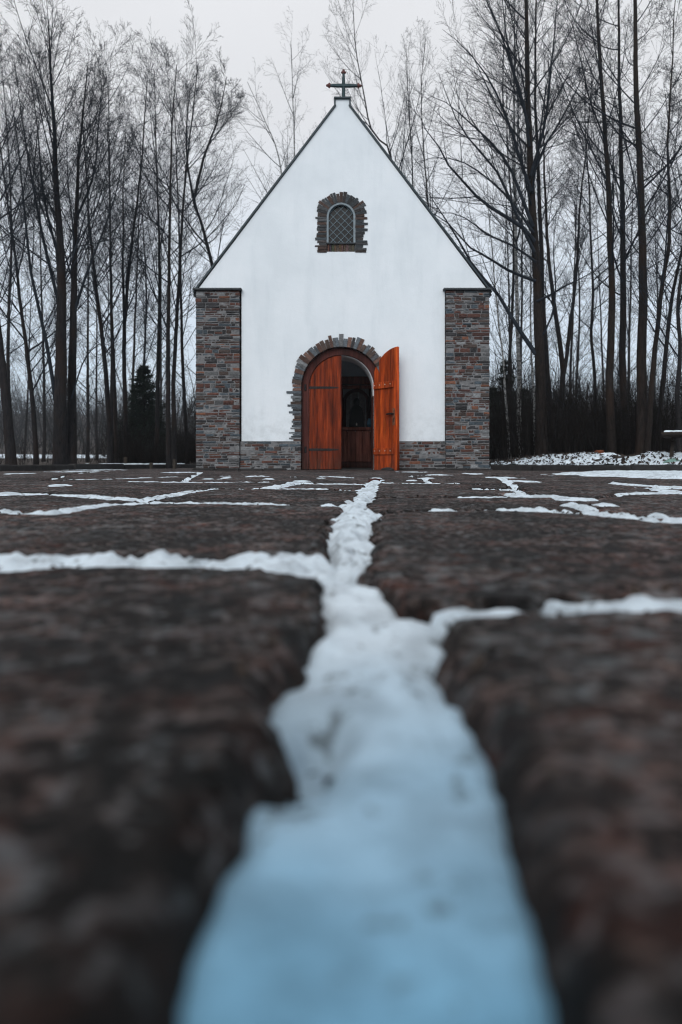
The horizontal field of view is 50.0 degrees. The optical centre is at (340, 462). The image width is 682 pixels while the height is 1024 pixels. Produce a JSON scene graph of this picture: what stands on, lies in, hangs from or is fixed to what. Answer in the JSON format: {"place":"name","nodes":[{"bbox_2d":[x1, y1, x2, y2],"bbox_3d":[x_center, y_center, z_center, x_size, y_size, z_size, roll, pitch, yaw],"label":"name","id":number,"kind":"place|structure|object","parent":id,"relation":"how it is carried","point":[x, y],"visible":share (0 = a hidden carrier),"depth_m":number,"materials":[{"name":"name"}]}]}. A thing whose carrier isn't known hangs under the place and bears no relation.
{"place":"outdoors","nodes":[
{"label":"outdoors","id":0,"kind":"place"},
{"bbox_2d":[0,468,681,1023],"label":"pavement","id":1,"kind":"structure","parent":0,"point":[116,684],"depth_m":0.45,"materials":[{"name":"stone"}]},
{"bbox_2d":[0,475,672,811],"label":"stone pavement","id":2,"kind":"structure","parent":1,"relation":"on","point":[478,661],"depth_m":0.56,"materials":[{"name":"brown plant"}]},
{"bbox_2d":[0,469,681,1023],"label":"snow","id":3,"kind":"structure","parent":1,"relation":"on","point":[374,883],"depth_m":0.32,"materials":[{"name":"white snow"}]},
{"bbox_2d":[192,69,492,470],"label":"chapel","id":4,"kind":"structure","parent":1,"relation":"on","point":[342,254],"depth_m":14.50,"materials":[{"name":"white paint"}]},
{"bbox_2d":[304,355,340,468],"bbox_3d":[-0.361,-1.006,14.623,0.739,2.278,0.100,0,0,0],"label":"door","id":5,"kind":"structure","parent":4,"relation":"in","point":[325,381],"depth_m":14.63,"materials":[{"name":"brown wood"}]},
{"bbox_2d":[326,202,355,245],"bbox_3d":[0.000,-4.744,14.545,0.576,0.824,0.150,0,0,0],"label":"window","id":6,"kind":"structure","parent":4,"relation":"in","point":[340,216],"depth_m":14.58,"materials":[{"name":"glass"}]},
{"bbox_2d":[341,376,371,467],"bbox_3d":[0.250,-1.010,17.960,2.300,2.270,0.840,0,0,0],"label":"altar","id":7,"kind":"object","parent":4,"relation":"in","point":[355,447],"visible":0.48,"depth_m":17.61,"materials":[{"name":"brown wood"}]},
{"bbox_2d":[349,398,363,426],"bbox_3d":[0.385,-1.228,18.100,0.380,0.745,0.228,0,0,0],"label":"statue","id":8,"kind":"object","parent":7,"relation":"on","point":[356,413],"visible":0.88,"depth_m":18.02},
{"bbox_2d":[373,346,398,469],"bbox_3d":[0.861,-1.044,14.336,0.133,2.389,0.662,0,0,-40],"label":"door","id":9,"kind":"structure","parent":4,"relation":"in","point":[386,382],"depth_m":14.30,"materials":[{"name":"brown wood"}]},
{"bbox_2d":[381,467,393,470],"bbox_3d":[0.873,0.133,13.750,0.251,0.094,0.158,0,0,0],"label":"rock","id":10,"kind":"object","parent":1,"relation":"on","point":[389,468],"visible":0.67,"depth_m":13.69,"materials":[{"name":"stone"}]},
{"bbox_2d":[0,404,681,468],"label":"forest floor","id":11,"kind":"structure","parent":0,"point":[49,460],"depth_m":71.50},
{"bbox_2d":[0,275,27,369],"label":"bare tree","id":12,"kind":"object","parent":11,"relation":"on","point":[12,337],"visible":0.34,"depth_m":43.61,"materials":[{"name":"black plant"}]},
{"bbox_2d":[0,233,54,459],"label":"bare tree","id":13,"kind":"object","parent":11,"relation":"on","point":[26,422],"visible":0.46,"depth_m":37.48,"materials":[{"name":"black plant"}]},
{"bbox_2d":[0,22,69,406],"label":"bare tree","id":14,"kind":"object","parent":11,"relation":"on","point":[8,353],"visible":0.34,"depth_m":25.87,"materials":[{"name":"black plant"}]},
{"bbox_2d":[0,31,87,464],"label":"bare tree","id":15,"kind":"object","parent":11,"relation":"on","point":[10,449],"visible":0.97,"depth_m":15.21,"materials":[{"name":"brown plant"}]},
{"bbox_2d":[0,143,91,461],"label":"bare tree","id":16,"kind":"object","parent":11,"relation":"on","point":[44,415],"visible":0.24,"depth_m":29.96,"materials":[{"name":"black plant"}]},
{"bbox_2d":[0,424,106,464],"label":"undergrowth","id":17,"kind":"object","parent":11,"relation":"on","point":[83,458],"visible":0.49,"depth_m":28.54,"materials":[{"name":"brown plant"}]},
{"bbox_2d":[18,153,94,394],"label":"bare tree","id":18,"kind":"object","parent":11,"relation":"on","point":[40,249],"visible":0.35,"depth_m":23.16,"materials":[{"name":"black plant"}]},
{"bbox_2d":[0,54,147,464],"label":"bare tree","id":19,"kind":"object","parent":11,"relation":"on","point":[33,409],"visible":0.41,"depth_m":18.87,"materials":[{"name":"black plant"}]},
{"bbox_2d":[34,134,128,461],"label":"bare tree","id":20,"kind":"object","parent":11,"relation":"on","point":[87,413],"visible":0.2,"depth_m":29.90,"materials":[{"name":"black plant"}]},
{"bbox_2d":[5,62,163,462],"bbox_3d":[-5.911,-5.233,18.904,4.081,10.855,4.656,0,0,39],"label":"bare tree","id":21,"kind":"object","parent":11,"relation":"on","point":[107,405],"visible":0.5,"depth_m":18.95,"materials":[{"name":"black plant"}]},
{"bbox_2d":[0,0,189,464],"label":"bare tree","id":22,"kind":"object","parent":11,"relation":"on","point":[64,424],"visible":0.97,"depth_m":16.18,"materials":[{"name":"brown plant"}]},
{"bbox_2d":[0,464,195,470],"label":"kerb","id":23,"kind":"structure","parent":11,"relation":"on","point":[5,467],"depth_m":15.23,"materials":[{"name":"concrete"}]},
{"bbox_2d":[41,19,156,430],"bbox_3d":[-7.701,-7.177,24.617,3.626,14.723,3.886,0,0,36],"label":"bare tree","id":24,"kind":"object","parent":11,"relation":"on","point":[111,388],"visible":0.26,"depth_m":24.58,"materials":[{"name":"black plant"}]},
{"bbox_2d":[68,214,132,459],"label":"bare tree","id":25,"kind":"object","parent":11,"relation":"on","point":[95,413],"visible":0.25,"depth_m":36.81,"materials":[{"name":"black plant"}]},
{"bbox_2d":[60,86,156,462],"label":"bare tree","id":26,"kind":"object","parent":11,"relation":"on","point":[114,372],"visible":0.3,"depth_m":20.96,"materials":[{"name":"black plant"}]},
{"bbox_2d":[66,37,191,462],"bbox_3d":[-5.585,-5.375,19.386,2.729,11.064,4.075,0,0,-42],"label":"bare tree","id":27,"kind":"object","parent":11,"relation":"on","point":[125,291],"visible":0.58,"depth_m":19.70,"materials":[{"name":"black plant"}]},
{"bbox_2d":[86,463,183,463],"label":"snow","id":28,"kind":"structure","parent":11,"relation":"on","point":[134,463],"depth_m":17.78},
{"bbox_2d":[97,132,173,432],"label":"bare tree","id":29,"kind":"object","parent":11,"relation":"on","point":[134,350],"visible":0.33,"depth_m":29.80,"materials":[{"name":"black plant"}]},
{"bbox_2d":[105,363,179,461],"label":"spruce tree","id":30,"kind":"object","parent":11,"relation":"on","point":[140,389],"visible":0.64,"depth_m":26.77,"materials":[{"name":"green plant"}]},
{"bbox_2d":[90,376,195,463],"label":"undergrowth","id":31,"kind":"object","parent":11,"relation":"on","point":[136,456],"visible":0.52,"depth_m":20.91,"materials":[{"name":"brown plant"}]},
{"bbox_2d":[114,135,180,384],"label":"bare tree","id":32,"kind":"object","parent":11,"relation":"on","point":[144,352],"visible":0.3,"depth_m":31.73,"materials":[{"name":"black plant"}]},
{"bbox_2d":[88,49,211,462],"bbox_3d":[-5.766,-6.286,21.522,4.110,12.994,3.849,0,0,0],"label":"bare tree","id":33,"kind":"object","parent":11,"relation":"on","point":[157,404],"visible":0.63,"depth_m":21.95,"materials":[{"name":"black plant"}]},
{"bbox_2d":[74,22,232,468],"bbox_3d":[-4.517,-5.478,18.656,3.794,11.731,3.338,0,0,31],"label":"bare tree","id":34,"kind":"object","parent":11,"relation":"on","point":[168,417],"visible":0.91,"depth_m":18.78,"materials":[{"name":"brown plant"}]},
{"bbox_2d":[119,191,192,436],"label":"bare tree","id":35,"kind":"object","parent":11,"relation":"on","point":[161,387],"visible":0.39,"depth_m":39.05,"materials":[{"name":"black plant"}]},
{"bbox_2d":[122,61,220,463],"bbox_3d":[-5.218,-6.566,23.970,3.553,13.460,3.315,0,0,5],"label":"bare tree","id":36,"kind":"object","parent":11,"relation":"on","point":[183,369],"visible":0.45,"depth_m":23.89,"materials":[{"name":"black plant"}]},
{"bbox_2d":[173,459,176,468],"bbox_3d":[-3.912,0.168,17.200,0.089,0.494,0.090,0,0,0],"label":"post","id":37,"kind":"object","parent":11,"relation":"on","point":[174,463],"visible":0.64,"depth_m":17.16,"materials":[{"name":"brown wood"}]},
{"bbox_2d":[123,1,251,463],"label":"bare tree","id":38,"kind":"object","parent":11,"relation":"on","point":[173,410],"visible":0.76,"depth_m":20.56,"materials":[{"name":"black plant"}]},
{"bbox_2d":[118,18,258,265],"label":"bare tree","id":39,"kind":"object","parent":11,"relation":"on","point":[218,99],"visible":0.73,"depth_m":22.90,"materials":[{"name":"grey plant"}]},
{"bbox_2d":[212,62,303,230],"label":"birch tree","id":40,"kind":"object","parent":11,"relation":"on","point":[287,148],"visible":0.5,"depth_m":25.54,"materials":[{"name":"grey plant"}]},
{"bbox_2d":[231,6,325,191],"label":"birch tree","id":41,"kind":"object","parent":11,"relation":"on","point":[293,112],"visible":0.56,"depth_m":26.84,"materials":[{"name":"grey plant"}]},
{"bbox_2d":[0,319,681,454],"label":"wood","id":42,"kind":"object","parent":11,"relation":"on","point":[20,416],"visible":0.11,"depth_m":126.50,"materials":[{"name":"brown plant"}]},
{"bbox_2d":[320,0,447,177],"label":"bare tree","id":43,"kind":"object","parent":11,"relation":"on","point":[386,134],"visible":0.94,"depth_m":24.79,"materials":[{"name":"grey plant"}]},
{"bbox_2d":[390,28,430,196],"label":"bare tree","id":44,"kind":"object","parent":11,"relation":"on","point":[411,144],"visible":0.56,"depth_m":29.20,"materials":[{"name":"grey plant"}]},
{"bbox_2d":[391,16,467,230],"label":"bare tree","id":45,"kind":"object","parent":11,"relation":"on","point":[426,177],"visible":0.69,"depth_m":27.79,"materials":[{"name":"grey plant"}]},
{"bbox_2d":[489,387,501,458],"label":"spruce tree","id":46,"kind":"object","parent":11,"relation":"on","point":[493,401],"visible":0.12,"depth_m":26.93,"materials":[{"name":"black plant"}]},
{"bbox_2d":[464,116,532,458],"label":"birch tree","id":47,"kind":"object","parent":11,"relation":"on","point":[498,329],"visible":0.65,"depth_m":18.90,"materials":[{"name":"grey plant"}]},
{"bbox_2d":[490,360,524,457],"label":"spruce tree","id":48,"kind":"object","parent":11,"relation":"on","point":[506,370],"visible":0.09,"depth_m":25.93,"materials":[{"name":"black plant"}]},
{"bbox_2d":[447,0,578,456],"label":"birch tree","id":49,"kind":"object","parent":11,"relation":"on","point":[516,308],"visible":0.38,"depth_m":20.07,"materials":[{"name":"brown plant"}]},
{"bbox_2d":[396,0,636,454],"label":"bare tree","id":50,"kind":"object","parent":11,"relation":"on","point":[531,236],"visible":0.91,"depth_m":17.36,"materials":[{"name":"brown plant"}]},
{"bbox_2d":[477,139,555,378],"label":"bare tree","id":51,"kind":"object","parent":11,"relation":"on","point":[509,307],"visible":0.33,"depth_m":30.06,"materials":[{"name":"black plant"}]},
{"bbox_2d":[473,71,564,456],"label":"bare tree","id":52,"kind":"object","parent":11,"relation":"on","point":[511,322],"visible":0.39,"depth_m":23.73,"materials":[{"name":"black plant"}]},
{"bbox_2d":[516,387,535,452],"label":"spruce tree","id":53,"kind":"object","parent":11,"relation":"on","point":[524,403],"visible":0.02,"depth_m":27.93,"materials":[{"name":"black plant"}]},
{"bbox_2d":[490,108,568,403],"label":"bare tree","id":54,"kind":"object","parent":11,"relation":"on","point":[521,326],"visible":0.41,"depth_m":27.53,"materials":[{"name":"black plant"}]},
{"bbox_2d":[465,0,600,452],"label":"bare tree","id":55,"kind":"object","parent":11,"relation":"on","point":[541,247],"visible":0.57,"depth_m":18.73,"materials":[{"name":"black plant"}]},
{"bbox_2d":[495,221,576,401],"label":"bare tree","id":56,"kind":"object","parent":11,"relation":"on","point":[545,307],"visible":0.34,"depth_m":32.59,"materials":[{"name":"black plant"}]},
{"bbox_2d":[509,137,572,452],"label":"birch tree","id":57,"kind":"object","parent":11,"relation":"on","point":[531,291],"visible":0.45,"depth_m":18.77,"materials":[{"name":"grey plant"}]},
{"bbox_2d":[492,75,612,452],"bbox_3d":[5.554,-5.145,18.645,2.819,10.304,4.287,0,0,24],"label":"bare tree","id":58,"kind":"object","parent":11,"relation":"on","point":[555,314],"visible":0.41,"depth_m":18.84,"materials":[{"name":"black plant"}]},
{"bbox_2d":[545,299,590,452],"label":"bare tree","id":59,"kind":"object","parent":11,"relation":"on","point":[565,368],"visible":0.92,"depth_m":18.19,"materials":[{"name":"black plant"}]},
{"bbox_2d":[532,121,607,408],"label":"bare tree","id":60,"kind":"object","parent":11,"relation":"on","point":[571,345],"visible":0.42,"depth_m":29.91,"materials":[{"name":"black plant"}]},
{"bbox_2d":[564,408,590,451],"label":"spruce tree","id":61,"kind":"object","parent":11,"relation":"on","point":[575,430],"visible":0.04,"depth_m":24.89,"materials":[{"name":"black plant"}]},
{"bbox_2d":[489,324,681,461],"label":"undergrowth","id":62,"kind":"object","parent":11,"relation":"on","point":[581,434],"visible":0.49,"depth_m":17.78,"materials":[{"name":"brown plant"}]},
{"bbox_2d":[490,451,681,464],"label":"snow bank","id":63,"kind":"structure","parent":11,"relation":"on","point":[598,456],"depth_m":13.82,"materials":[{"name":"white snow"}]},
{"bbox_2d":[663,458,680,464],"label":"rock","id":64,"kind":"object","parent":63,"relation":"on","point":[670,460],"visible":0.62,"depth_m":12.14,"materials":[{"name":"grey stone"}]},
{"bbox_2d":[490,465,681,470],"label":"kerb","id":65,"kind":"structure","parent":11,"relation":"on","point":[580,467],"depth_m":12.91,"materials":[{"name":"concrete"}]},
{"bbox_2d":[557,167,617,407],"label":"bare tree","id":66,"kind":"object","parent":11,"relation":"on","point":[577,348],"visible":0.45,"depth_m":36.72,"materials":[{"name":"black plant"}]},
{"bbox_2d":[514,0,663,453],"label":"bare tree","id":67,"kind":"object","parent":11,"relation":"on","point":[610,417],"visible":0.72,"depth_m":17.38,"materials":[{"name":"brown plant"}]},
{"bbox_2d":[565,185,633,411],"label":"bare tree","id":68,"kind":"object","parent":11,"relation":"on","point":[602,362],"visible":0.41,"depth_m":40.70,"materials":[{"name":"black plant"}]},
{"bbox_2d":[542,34,665,449],"bbox_3d":[7.137,-5.867,19.798,3.058,11.710,3.768,0,0,0],"label":"bare tree","id":69,"kind":"object","parent":11,"relation":"on","point":[592,319],"visible":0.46,"depth_m":19.87,"materials":[{"name":"black plant"}]},
{"bbox_2d":[532,0,681,453],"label":"bare tree","id":70,"kind":"object","parent":11,"relation":"on","point":[644,415],"visible":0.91,"depth_m":16.86,"materials":[{"name":"brown plant"}]},
{"bbox_2d":[552,0,681,454],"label":"bare tree","id":71,"kind":"object","parent":11,"relation":"on","point":[622,338],"visible":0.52,"depth_m":18.55,"materials":[{"name":"black plant"}]},
{"bbox_2d":[575,126,672,399],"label":"bare tree","id":72,"kind":"object","parent":11,"relation":"on","point":[629,328],"visible":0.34,"depth_m":29.98,"materials":[{"name":"black plant"}]},
{"bbox_2d":[605,219,652,399],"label":"bare tree","id":73,"kind":"object","parent":11,"relation":"on","point":[627,316],"visible":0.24,"depth_m":35.78,"materials":[{"name":"black plant"}]},
{"bbox_2d":[594,56,681,451],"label":"bare tree","id":74,"kind":"object","parent":11,"relation":"on","point":[677,391],"visible":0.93,"depth_m":16.33,"materials":[{"name":"brown plant"}]},
{"bbox_2d":[608,82,681,451],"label":"bare tree","id":75,"kind":"object","parent":11,"relation":"on","point":[666,343],"visible":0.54,"depth_m":17.76,"materials":[{"name":"brown plant"}]},
{"bbox_2d":[631,179,681,405],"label":"bare tree","id":76,"kind":"object","parent":11,"relation":"on","point":[657,300],"visible":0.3,"depth_m":32.59,"materials":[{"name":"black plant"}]},
{"bbox_2d":[649,159,681,379],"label":"bare tree","id":77,"kind":"object","parent":11,"relation":"on","point":[674,306],"visible":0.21,"depth_m":24.35,"materials":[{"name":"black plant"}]},
{"bbox_2d":[658,178,681,396],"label":"bare tree","id":78,"kind":"object","parent":11,"relation":"on","point":[674,313],"visible":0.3,"depth_m":37.42,"materials":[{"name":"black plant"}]},
{"bbox_2d":[661,430,681,456],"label":"table","id":79,"kind":"object","parent":11,"relation":"on","point":[673,435],"visible":0.99,"depth_m":13.05,"materials":[{"name":"grey wood"}]},
{"bbox_2d":[0,0,681,416],"label":"sky","id":80,"kind":"structure","parent":0,"point":[248,30],"materials":[{"name":"white"}]},
{"bbox_2d":[367,418,370,426],"bbox_3d":[0.700,-0.959,17.630,0.156,0.205,0.156,0,0,0],"label":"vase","id":81,"kind":"object","parent":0,"point":[369,422],"visible":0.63,"depth_m":17.57,"materials":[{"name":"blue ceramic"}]},
{"bbox_2d":[489,449,681,464],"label":"leaves","id":82,"kind":"object","parent":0,"point":[622,460],"visible":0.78,"depth_m":14.13,"materials":[{"name":"white plant"}]}
]}

